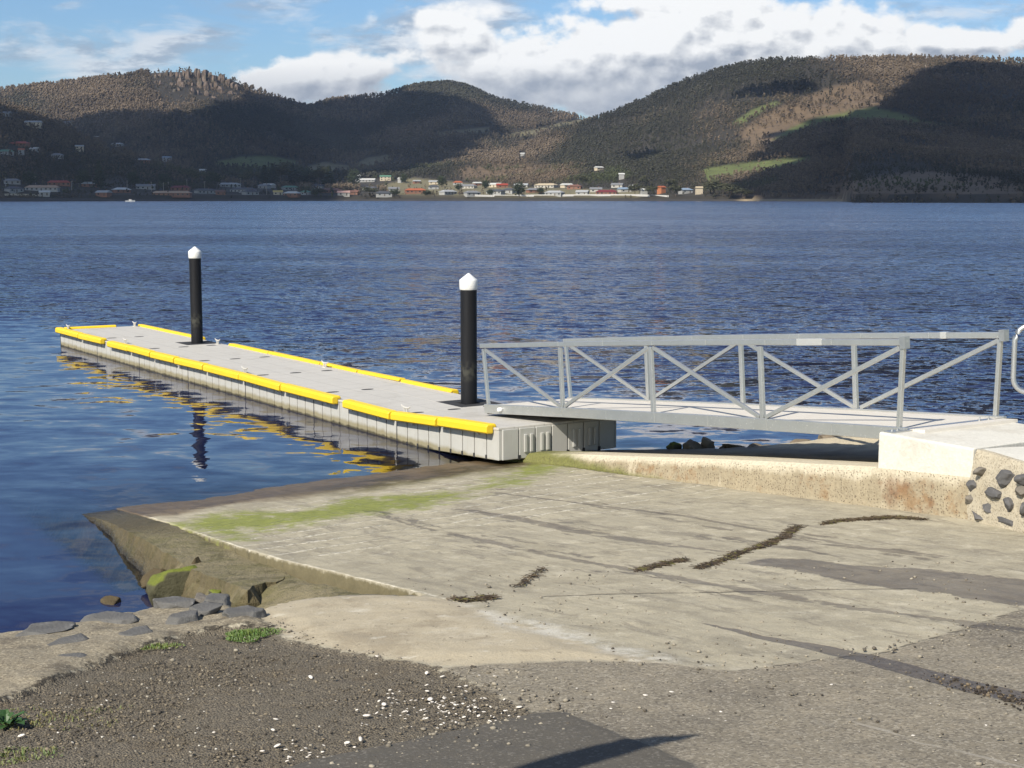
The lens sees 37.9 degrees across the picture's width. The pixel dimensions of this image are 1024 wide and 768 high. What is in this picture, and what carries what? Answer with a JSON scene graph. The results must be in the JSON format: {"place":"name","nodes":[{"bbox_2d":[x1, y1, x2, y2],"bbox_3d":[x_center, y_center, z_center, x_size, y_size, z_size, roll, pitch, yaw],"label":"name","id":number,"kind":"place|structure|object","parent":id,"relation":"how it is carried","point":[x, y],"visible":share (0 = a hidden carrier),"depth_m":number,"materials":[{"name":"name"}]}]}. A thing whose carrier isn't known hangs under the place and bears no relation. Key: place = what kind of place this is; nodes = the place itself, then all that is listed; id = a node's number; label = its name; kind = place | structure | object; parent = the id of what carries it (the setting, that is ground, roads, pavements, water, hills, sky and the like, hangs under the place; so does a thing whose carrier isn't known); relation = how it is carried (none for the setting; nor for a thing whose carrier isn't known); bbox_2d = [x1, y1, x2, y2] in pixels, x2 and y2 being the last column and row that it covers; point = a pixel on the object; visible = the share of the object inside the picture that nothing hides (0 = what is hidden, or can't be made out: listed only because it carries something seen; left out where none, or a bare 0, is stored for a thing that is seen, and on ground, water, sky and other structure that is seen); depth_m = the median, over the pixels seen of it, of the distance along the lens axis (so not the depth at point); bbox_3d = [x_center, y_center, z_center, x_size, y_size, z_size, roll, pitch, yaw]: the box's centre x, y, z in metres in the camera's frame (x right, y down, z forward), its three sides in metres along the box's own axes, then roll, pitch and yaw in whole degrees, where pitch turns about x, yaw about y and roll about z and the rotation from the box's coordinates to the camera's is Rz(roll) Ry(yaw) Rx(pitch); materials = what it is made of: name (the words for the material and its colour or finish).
{"place":"outdoors","nodes":[
{"label":"outdoors","id":0,"kind":"place"},
{"bbox_2d":[24,184,60,191],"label":"house","id":1,"kind":"structure","parent":0,"point":[52,188],"depth_m":1375.57,"materials":[{"name":"grey paint"}]},
{"bbox_2d":[151,68,238,98],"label":"cliff","id":2,"kind":"structure","parent":0,"point":[205,74],"depth_m":2919.48,"materials":[{"name":"stone"}]},
{"bbox_2d":[0,633,521,767],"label":"loose gravel","id":3,"kind":"structure","parent":0,"point":[158,712],"depth_m":8.17,"materials":[{"name":"gravel"}]},
{"bbox_2d":[0,449,1023,767],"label":"ground","id":4,"kind":"structure","parent":0,"point":[390,537],"depth_m":9.76,"materials":[{"name":"concrete"}]},
{"bbox_2d":[0,709,29,729],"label":"leafy weed","id":5,"kind":"object","parent":4,"relation":"on","point":[5,715],"visible":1,"depth_m":7.92,"materials":[{"name":"green plant"}]},
{"bbox_2d":[0,745,66,765],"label":"sparse grass","id":6,"kind":"structure","parent":4,"relation":"on","point":[23,754],"depth_m":7.28,"materials":[{"name":"plant"}]},
{"bbox_2d":[15,621,75,636],"bbox_3d":[-3.233,1.755,10.381,0.432,0.137,0.303,-4,8,-28],"label":"bank stone","id":7,"kind":"object","parent":4,"relation":"on","point":[49,627],"visible":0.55,"depth_m":10.36,"materials":[{"name":"stone"}]},
{"bbox_2d":[3,704,132,731],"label":"sparse grass","id":8,"kind":"structure","parent":4,"relation":"on","point":[39,723],"depth_m":8.01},
{"bbox_2d":[47,633,88,645],"bbox_3d":[-2.975,1.750,9.959,0.380,0.114,0.256,-7,10,-43],"label":"bank stone","id":9,"kind":"object","parent":4,"relation":"on","point":[79,637],"visible":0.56,"depth_m":9.94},
{"bbox_2d":[59,653,86,656],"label":"bank stone","id":10,"kind":"object","parent":4,"relation":"on","point":[76,654],"visible":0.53,"depth_m":9.52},
{"bbox_2d":[80,611,138,623],"bbox_3d":[-2.890,1.715,10.768,0.420,0.100,0.255,3,8,25],"label":"bank stone","id":11,"kind":"object","parent":4,"relation":"on","point":[117,617],"visible":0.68,"depth_m":10.73,"materials":[{"name":"stone"}]},
{"bbox_2d":[118,625,151,635],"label":"bank stone","id":12,"kind":"object","parent":4,"relation":"on","point":[139,630],"visible":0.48,"depth_m":10.13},
{"bbox_2d":[28,502,285,606],"bbox_3d":[-4.055,2.113,16.464,1.531,1.747,8.954,-4,8,-29],"label":"ramp apron","id":13,"kind":"object","parent":4,"relation":"on","point":[123,552],"visible":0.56,"depth_m":15.64,"materials":[{"name":"concrete"}]},
{"bbox_2d":[140,568,165,588],"bbox_3d":[-3.389,1.940,14.549,0.433,0.329,0.368,-5,9,-36],"label":"brown boulder","id":14,"kind":"object","parent":13,"relation":"on","point":[145,578],"visible":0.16,"depth_m":14.50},
{"bbox_2d":[146,565,196,606],"bbox_3d":[-3.137,1.934,13.939,0.537,0.500,0.376,-3,8,-23],"label":"mossy boulder","id":15,"kind":"object","parent":13,"relation":"on","point":[169,582],"visible":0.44,"depth_m":13.76,"materials":[{"name":"stone"}]},
{"bbox_2d":[141,642,185,649],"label":"sparse grass","id":16,"kind":"structure","parent":4,"relation":"on","point":[164,646],"depth_m":9.88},
{"bbox_2d":[153,596,195,608],"bbox_3d":[-2.539,1.678,11.232,0.320,0.124,0.204,-2,7,-13],"label":"bank stone","id":17,"kind":"object","parent":4,"relation":"on","point":[170,602],"visible":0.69,"depth_m":11.18,"materials":[{"name":"stone"}]},
{"bbox_2d":[165,610,198,624],"bbox_3d":[-2.347,1.705,10.611,0.294,0.156,0.195,-7,10,-43],"label":"bank stone","id":18,"kind":"object","parent":4,"relation":"on","point":[183,617],"visible":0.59,"depth_m":10.56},
{"bbox_2d":[194,592,206,603],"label":"bank stone","id":19,"kind":"object","parent":4,"relation":"on","point":[200,597],"visible":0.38,"depth_m":11.32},
{"bbox_2d":[189,601,222,615],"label":"bank stone","id":20,"kind":"object","parent":4,"relation":"on","point":[204,608],"visible":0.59,"depth_m":10.82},
{"bbox_2d":[204,593,230,606],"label":"bank stone","id":21,"kind":"object","parent":4,"relation":"on","point":[224,599],"visible":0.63,"depth_m":11.19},
{"bbox_2d":[222,605,266,617],"bbox_3d":[-1.910,1.663,10.715,0.329,0.111,0.188,-4,8,-29],"label":"bank stone","id":22,"kind":"object","parent":4,"relation":"on","point":[251,611],"visible":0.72,"depth_m":10.69,"materials":[{"name":"stone"}]},
{"bbox_2d":[225,627,285,642],"bbox_3d":[-1.786,1.692,10.190,0.405,0.071,0.445,5,8,32],"label":"grass tuft","id":23,"kind":"object","parent":4,"relation":"on","point":[251,634],"visible":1,"depth_m":10.14,"materials":[{"name":"plant"}]},
{"bbox_2d":[257,573,362,608],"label":"slab","id":24,"kind":"structure","parent":4,"relation":"on","point":[288,588],"depth_m":12.53,"materials":[{"name":"concrete"}]},
{"bbox_2d":[448,593,500,602],"bbox_3d":[-0.284,1.599,11.147,0.420,0.028,0.295,0,7,0],"label":"seaweed","id":25,"kind":"object","parent":4,"relation":"on","point":[481,598],"visible":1,"depth_m":11.13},
{"bbox_2d":[1,559,1023,767],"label":"grit","id":26,"kind":"object","parent":4,"relation":"on","point":[423,729],"visible":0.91,"depth_m":8.49,"materials":[{"name":"gravel"}]},
{"bbox_2d":[509,565,547,586],"bbox_3d":[0.170,1.548,12.051,0.209,0.073,0.998,2,7,16],"label":"seaweed","id":27,"kind":"object","parent":4,"relation":"on","point":[524,579],"visible":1,"depth_m":12.02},
{"bbox_2d":[628,556,691,571],"bbox_3d":[1.248,1.494,12.408,0.233,0.037,0.813,7,10,42],"label":"seaweed","id":28,"kind":"object","parent":4,"relation":"on","point":[658,564],"visible":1,"depth_m":12.38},
{"bbox_2d":[586,436,878,461],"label":"water","id":29,"kind":"structure","parent":4,"relation":"on","point":[842,448],"depth_m":19.37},
{"bbox_2d":[666,441,681,448],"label":"shore rock","id":30,"kind":"object","parent":29,"relation":"on","point":[673,445],"visible":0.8,"depth_m":21.48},
{"bbox_2d":[682,439,701,448],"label":"shore rock","id":31,"kind":"object","parent":29,"relation":"on","point":[690,444],"visible":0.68,"depth_m":21.34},
{"bbox_2d":[701,437,714,448],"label":"shore rock","id":32,"kind":"object","parent":29,"relation":"on","point":[706,442],"visible":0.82,"depth_m":21.36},
{"bbox_2d":[722,444,743,447],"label":"shore rock","id":33,"kind":"object","parent":29,"relation":"on","point":[728,445],"visible":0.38,"depth_m":21.07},
{"bbox_2d":[504,451,969,518],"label":"kerb wall","id":34,"kind":"structure","parent":4,"relation":"on","point":[870,484],"depth_m":16.56,"materials":[{"name":"concrete"}]},
{"bbox_2d":[690,523,808,569],"bbox_3d":[2.204,1.431,13.241,0.349,0.149,2.633,4,8,29],"label":"seaweed","id":35,"kind":"object","parent":4,"relation":"on","point":[789,532],"visible":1,"depth_m":13.09,"materials":[{"name":"plant"}]},
{"bbox_2d":[818,515,928,524],"bbox_3d":[3.496,1.318,14.632,1.160,0.043,0.432,-1,7,-7],"label":"seaweed","id":36,"kind":"object","parent":4,"relation":"on","point":[852,519],"visible":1,"depth_m":14.63,"materials":[{"name":"plant"}]},
{"bbox_2d":[878,416,1023,532],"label":"abutment","id":37,"kind":"object","parent":4,"relation":"on","point":[988,461],"visible":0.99,"depth_m":14.62,"materials":[{"name":"concrete"}]},
{"bbox_2d":[479,329,1017,438],"bbox_3d":[2.491,-0.066,19.449,1.660,1.098,8.786,-4,3,-32],"label":"gangway","id":38,"kind":"object","parent":37,"relation":"attached to","point":[854,420],"visible":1,"depth_m":18.28,"materials":[{"name":"metal"}]},
{"bbox_2d":[1011,325,1023,393],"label":"guard rail","id":39,"kind":"object","parent":37,"relation":"on","point":[1015,385],"visible":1,"depth_m":15.97,"materials":[{"name":"metal"}]},
{"bbox_2d":[906,671,1023,709],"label":"gutter stones","id":40,"kind":"object","parent":4,"relation":"on","point":[1003,698],"visible":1,"depth_m":7.83,"materials":[{"name":"gravel"}]},
{"bbox_2d":[0,201,1023,632],"bbox_3d":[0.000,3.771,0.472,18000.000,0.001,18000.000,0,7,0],"label":"water","id":41,"kind":"structure","parent":0,"point":[368,285],"depth_m":50.83,"materials":[{"name":"liquid"}]},
{"bbox_2d":[100,595,120,604],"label":"awash rock","id":42,"kind":"object","parent":41,"relation":"in","point":[110,600],"visible":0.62,"depth_m":14.09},
{"bbox_2d":[188,246,202,343],"bbox_3d":[-7.357,-0.380,34.973,0.300,5.662,0.300,0,7,0],"label":"guide pile","id":43,"kind":"object","parent":41,"relation":"in","point":[194,255],"visible":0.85,"depth_m":34.66,"materials":[{"name":"black plastic"}]},
{"bbox_2d":[55,321,615,460],"bbox_3d":[-5.050,-0.268,30.246,2.344,0.714,21.143,-5,8,-33],"label":"floating dock","id":44,"kind":"object","parent":41,"relation":"on","point":[422,414],"visible":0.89,"depth_m":26.15,"materials":[{"name":"grey plastic"}]},
{"bbox_2d":[459,273,477,404],"bbox_3d":[-0.713,0.941,24.826,0.300,5.562,0.300,0,7,0],"label":"guide pile","id":45,"kind":"object","parent":41,"relation":"in","point":[468,285],"visible":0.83,"depth_m":24.51,"materials":[{"name":"black plastic"}]},
{"bbox_2d":[0,59,1023,202],"bbox_3d":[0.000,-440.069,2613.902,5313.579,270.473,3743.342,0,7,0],"label":"hills","id":46,"kind":"structure","parent":0,"point":[845,194],"depth_m":1800.88,"materials":[{"name":"plant"}]},
{"bbox_2d":[0,149,14,155],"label":"house","id":47,"kind":"structure","parent":46,"relation":"on","point":[4,151],"depth_m":1551.59,"materials":[{"name":"grey paint"}]},
{"bbox_2d":[3,178,20,184],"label":"house","id":48,"kind":"structure","parent":46,"relation":"on","point":[14,181],"depth_m":1411.96,"materials":[{"name":"grey paint"}]},
{"bbox_2d":[4,186,23,192],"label":"house","id":49,"kind":"structure","parent":46,"relation":"on","point":[10,189],"depth_m":1356.75,"materials":[{"name":"grey paint"}]},
{"bbox_2d":[10,141,29,146],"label":"house","id":50,"kind":"structure","parent":46,"relation":"on","point":[19,143],"depth_m":1612.24,"materials":[{"name":"grey paint"}]},
{"bbox_2d":[21,171,38,184],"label":"tree","id":51,"kind":"object","parent":46,"relation":"on","point":[31,179],"visible":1,"depth_m":1405.12,"materials":[{"name":"green plant"}]},
{"bbox_2d":[24,120,42,128],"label":"house","id":52,"kind":"structure","parent":46,"relation":"on","point":[36,122],"depth_m":1717.93,"materials":[{"name":"grey paint"}]},
{"bbox_2d":[39,190,50,196],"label":"house","id":53,"kind":"structure","parent":46,"relation":"on","point":[45,193],"depth_m":1351.97,"materials":[{"name":"grey paint"}]},
{"bbox_2d":[47,180,70,186],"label":"house","id":54,"kind":"structure","parent":46,"relation":"on","point":[59,182],"depth_m":1428.45,"materials":[{"name":"brown paint"}]},
{"bbox_2d":[90,161,106,188],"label":"tree","id":55,"kind":"object","parent":46,"relation":"on","point":[99,178],"visible":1,"depth_m":1423.87,"materials":[{"name":"green plant"}]},
{"bbox_2d":[95,190,112,196],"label":"house","id":56,"kind":"structure","parent":46,"relation":"on","point":[103,193],"depth_m":1366.76,"materials":[{"name":"brown"}]},
{"bbox_2d":[111,187,131,192],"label":"house","id":57,"kind":"structure","parent":46,"relation":"on","point":[119,190],"depth_m":1408.28,"materials":[{"name":"grey paint"}]},
{"bbox_2d":[126,171,140,185],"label":"tree","id":58,"kind":"object","parent":46,"relation":"on","point":[133,179],"visible":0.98,"depth_m":1492.00,"materials":[{"name":"green plant"}]},
{"bbox_2d":[136,183,155,189],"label":"house","id":59,"kind":"structure","parent":46,"relation":"on","point":[144,186],"depth_m":1465.43,"materials":[{"name":"grey paint"}]},
{"bbox_2d":[152,190,191,197],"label":"house","id":60,"kind":"structure","parent":46,"relation":"on","point":[180,194],"depth_m":1400.80,"materials":[{"name":"grey paint"}]},
{"bbox_2d":[170,185,190,190],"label":"house","id":61,"kind":"structure","parent":46,"relation":"on","point":[185,188],"depth_m":1475.18,"materials":[{"name":"grey paint"}]},
{"bbox_2d":[193,188,214,193],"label":"house","id":62,"kind":"structure","parent":46,"relation":"on","point":[205,191],"depth_m":1463.26,"materials":[{"name":"grey paint"}]},
{"bbox_2d":[205,171,221,184],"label":"tree","id":63,"kind":"object","parent":46,"relation":"on","point":[212,178],"visible":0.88,"depth_m":1643.70,"materials":[{"name":"green plant"}]},
{"bbox_2d":[217,182,240,187],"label":"house","id":64,"kind":"structure","parent":46,"relation":"on","point":[238,185],"depth_m":1668.76,"materials":[{"name":"grey paint"}]},
{"bbox_2d":[229,187,256,192],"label":"house","id":65,"kind":"structure","parent":46,"relation":"on","point":[239,190],"depth_m":1502.38,"materials":[{"name":"grey paint"}]},
{"bbox_2d":[241,189,258,194],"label":"house","id":66,"kind":"structure","parent":46,"relation":"on","point":[250,192],"depth_m":1466.79,"materials":[{"name":"grey paint"}]},
{"bbox_2d":[256,165,271,184],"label":"tree","id":67,"kind":"object","parent":46,"relation":"on","point":[263,177],"visible":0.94,"depth_m":1793.74,"materials":[{"name":"green plant"}]},
{"bbox_2d":[267,163,280,184],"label":"tree","id":68,"kind":"object","parent":46,"relation":"on","point":[273,173],"visible":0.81,"depth_m":1822.57,"materials":[{"name":"green plant"}]},
{"bbox_2d":[284,190,300,197],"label":"house","id":69,"kind":"structure","parent":46,"relation":"on","point":[293,194],"depth_m":1471.20,"materials":[{"name":"grey paint"}]},
{"bbox_2d":[286,163,300,185],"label":"tree","id":70,"kind":"object","parent":46,"relation":"on","point":[291,174],"visible":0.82,"depth_m":1904.56,"materials":[{"name":"green plant"}]},
{"bbox_2d":[292,169,315,182],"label":"tree","id":71,"kind":"object","parent":46,"relation":"on","point":[303,176],"visible":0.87,"depth_m":1869.08,"materials":[{"name":"green plant"}]},
{"bbox_2d":[307,164,332,183],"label":"tree","id":72,"kind":"object","parent":46,"relation":"on","point":[321,171],"visible":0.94,"depth_m":1856.03,"materials":[{"name":"green plant"}]},
{"bbox_2d":[321,165,335,185],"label":"tree","id":73,"kind":"object","parent":46,"relation":"on","point":[329,176],"visible":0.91,"depth_m":1831.22,"materials":[{"name":"green plant"}]},
{"bbox_2d":[322,187,341,192],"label":"house","id":74,"kind":"structure","parent":46,"relation":"on","point":[335,190],"depth_m":1563.43,"materials":[{"name":"grey"}]},
{"bbox_2d":[337,190,349,196],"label":"house","id":75,"kind":"structure","parent":46,"relation":"on","point":[345,193],"depth_m":1502.82,"materials":[{"name":"white paint"}]},
{"bbox_2d":[346,168,361,183],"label":"tree","id":76,"kind":"object","parent":46,"relation":"on","point":[354,176],"visible":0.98,"depth_m":1940.95,"materials":[{"name":"green plant"}]},
{"bbox_2d":[355,178,375,181],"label":"house","id":77,"kind":"structure","parent":46,"relation":"on","point":[367,179],"depth_m":2054.47,"materials":[{"name":"white paint"}]},
{"bbox_2d":[361,186,375,191],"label":"tree","id":78,"kind":"object","parent":46,"relation":"on","point":[366,189],"visible":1,"depth_m":1508.29,"materials":[{"name":"green plant"}]},
{"bbox_2d":[376,190,391,196],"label":"house","id":79,"kind":"structure","parent":46,"relation":"on","point":[386,193],"depth_m":1498.19,"materials":[{"name":"white paint"}]},
{"bbox_2d":[379,175,390,180],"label":"house","id":80,"kind":"structure","parent":46,"relation":"on","point":[385,177],"depth_m":2064.17,"materials":[{"name":"beige"}]},
{"bbox_2d":[405,188,424,193],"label":"house","id":81,"kind":"structure","parent":46,"relation":"on","point":[414,190],"depth_m":1556.82,"materials":[{"name":"orange paint"}]},
{"bbox_2d":[437,176,446,186],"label":"tree","id":82,"kind":"object","parent":46,"relation":"on","point":[441,179],"visible":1,"depth_m":1827.01,"materials":[{"name":"green plant"}]},
{"bbox_2d":[439,189,456,194],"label":"house","id":83,"kind":"structure","parent":46,"relation":"on","point":[447,192],"depth_m":1542.82,"materials":[{"name":"white paint"}]},
{"bbox_2d":[459,184,476,188],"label":"house","id":84,"kind":"structure","parent":46,"relation":"on","point":[466,186],"depth_m":1742.07,"materials":[{"name":"white paint"}]},
{"bbox_2d":[463,190,480,196],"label":"house","id":85,"kind":"structure","parent":46,"relation":"on","point":[470,193],"depth_m":1488.43,"materials":[{"name":"white paint"}]},
{"bbox_2d":[486,189,504,194],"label":"house","id":86,"kind":"structure","parent":46,"relation":"on","point":[499,192],"depth_m":1538.37,"materials":[{"name":"white paint"}]},
{"bbox_2d":[496,183,507,187],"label":"house","id":87,"kind":"structure","parent":46,"relation":"on","point":[501,185],"depth_m":1720.16,"materials":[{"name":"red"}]},
{"bbox_2d":[0,52,1023,202],"bbox_3d":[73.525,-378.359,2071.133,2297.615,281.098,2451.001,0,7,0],"label":"hill forest","id":88,"kind":"object","parent":46,"relation":"on","point":[423,102],"visible":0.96,"depth_m":2171.76,"materials":[{"name":"green plant"}]},
{"bbox_2d":[512,181,525,194],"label":"tree","id":89,"kind":"object","parent":46,"relation":"on","point":[519,187],"visible":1,"depth_m":1480.18,"materials":[{"name":"green plant"}]},
{"bbox_2d":[534,183,557,187],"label":"house","id":90,"kind":"structure","parent":46,"relation":"on","point":[544,185],"depth_m":1666.64,"materials":[{"name":"beige paint"}]},
{"bbox_2d":[544,190,564,196],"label":"house","id":91,"kind":"structure","parent":46,"relation":"on","point":[558,193],"depth_m":1474.43,"materials":[{"name":"white paint"}]},
{"bbox_2d":[475,194,668,196],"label":"shore fence","id":92,"kind":"object","parent":46,"relation":"on","point":[644,195],"visible":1,"depth_m":1466.15,"materials":[{"name":"white paint"}]},
{"bbox_2d":[567,184,582,188],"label":"house","id":93,"kind":"structure","parent":46,"relation":"on","point":[577,186],"depth_m":1612.71,"materials":[{"name":"red"}]},
{"bbox_2d":[575,175,589,181],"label":"tree","id":94,"kind":"object","parent":46,"relation":"on","point":[582,178],"visible":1,"depth_m":1660.79,"materials":[{"name":"green plant"}]},
{"bbox_2d":[596,189,616,193],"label":"house","id":95,"kind":"structure","parent":46,"relation":"on","point":[610,191],"depth_m":1509.90,"materials":[{"name":"red paint"}]},
{"bbox_2d":[611,182,623,187],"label":"house","id":96,"kind":"structure","parent":46,"relation":"on","point":[616,185],"depth_m":1605.19,"materials":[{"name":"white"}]},
{"bbox_2d":[617,187,630,191],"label":"house","id":97,"kind":"structure","parent":46,"relation":"on","point":[622,189],"depth_m":1528.78,"materials":[{"name":"white paint"}]},
{"bbox_2d":[628,183,646,190],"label":"tree","id":98,"kind":"object","parent":46,"relation":"on","point":[632,187],"visible":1,"depth_m":1454.37,"materials":[{"name":"green plant"}]},
{"bbox_2d":[665,178,678,185],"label":"tree","id":99,"kind":"object","parent":46,"relation":"on","point":[670,182],"visible":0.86,"depth_m":1528.57,"materials":[{"name":"green plant"}]},
{"bbox_2d":[665,184,682,195],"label":"tree","id":100,"kind":"object","parent":46,"relation":"on","point":[675,187],"visible":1,"depth_m":1440.42,"materials":[{"name":"green plant"}]},
{"bbox_2d":[678,187,692,193],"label":"house","id":101,"kind":"structure","parent":46,"relation":"on","point":[687,190],"depth_m":1487.08,"materials":[{"name":"white paint"}]},
{"bbox_2d":[695,186,702,194],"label":"house","id":102,"kind":"structure","parent":46,"relation":"on","point":[698,189],"depth_m":1474.77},
{"bbox_2d":[701,180,723,194],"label":"tree","id":103,"kind":"object","parent":46,"relation":"on","point":[711,185],"visible":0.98,"depth_m":1426.11,"materials":[{"name":"green plant"}]},
{"bbox_2d":[720,182,740,191],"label":"tree","id":104,"kind":"object","parent":46,"relation":"on","point":[731,188],"visible":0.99,"depth_m":1412.75,"materials":[{"name":"green plant"}]},
{"bbox_2d":[733,188,754,198],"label":"tree","id":105,"kind":"object","parent":46,"relation":"on","point":[745,191],"visible":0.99,"depth_m":1401.92,"materials":[{"name":"green plant"}]},
{"bbox_2d":[657,186,666,193],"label":"house","id":106,"kind":"structure","parent":0,"point":[661,189],"depth_m":1499.07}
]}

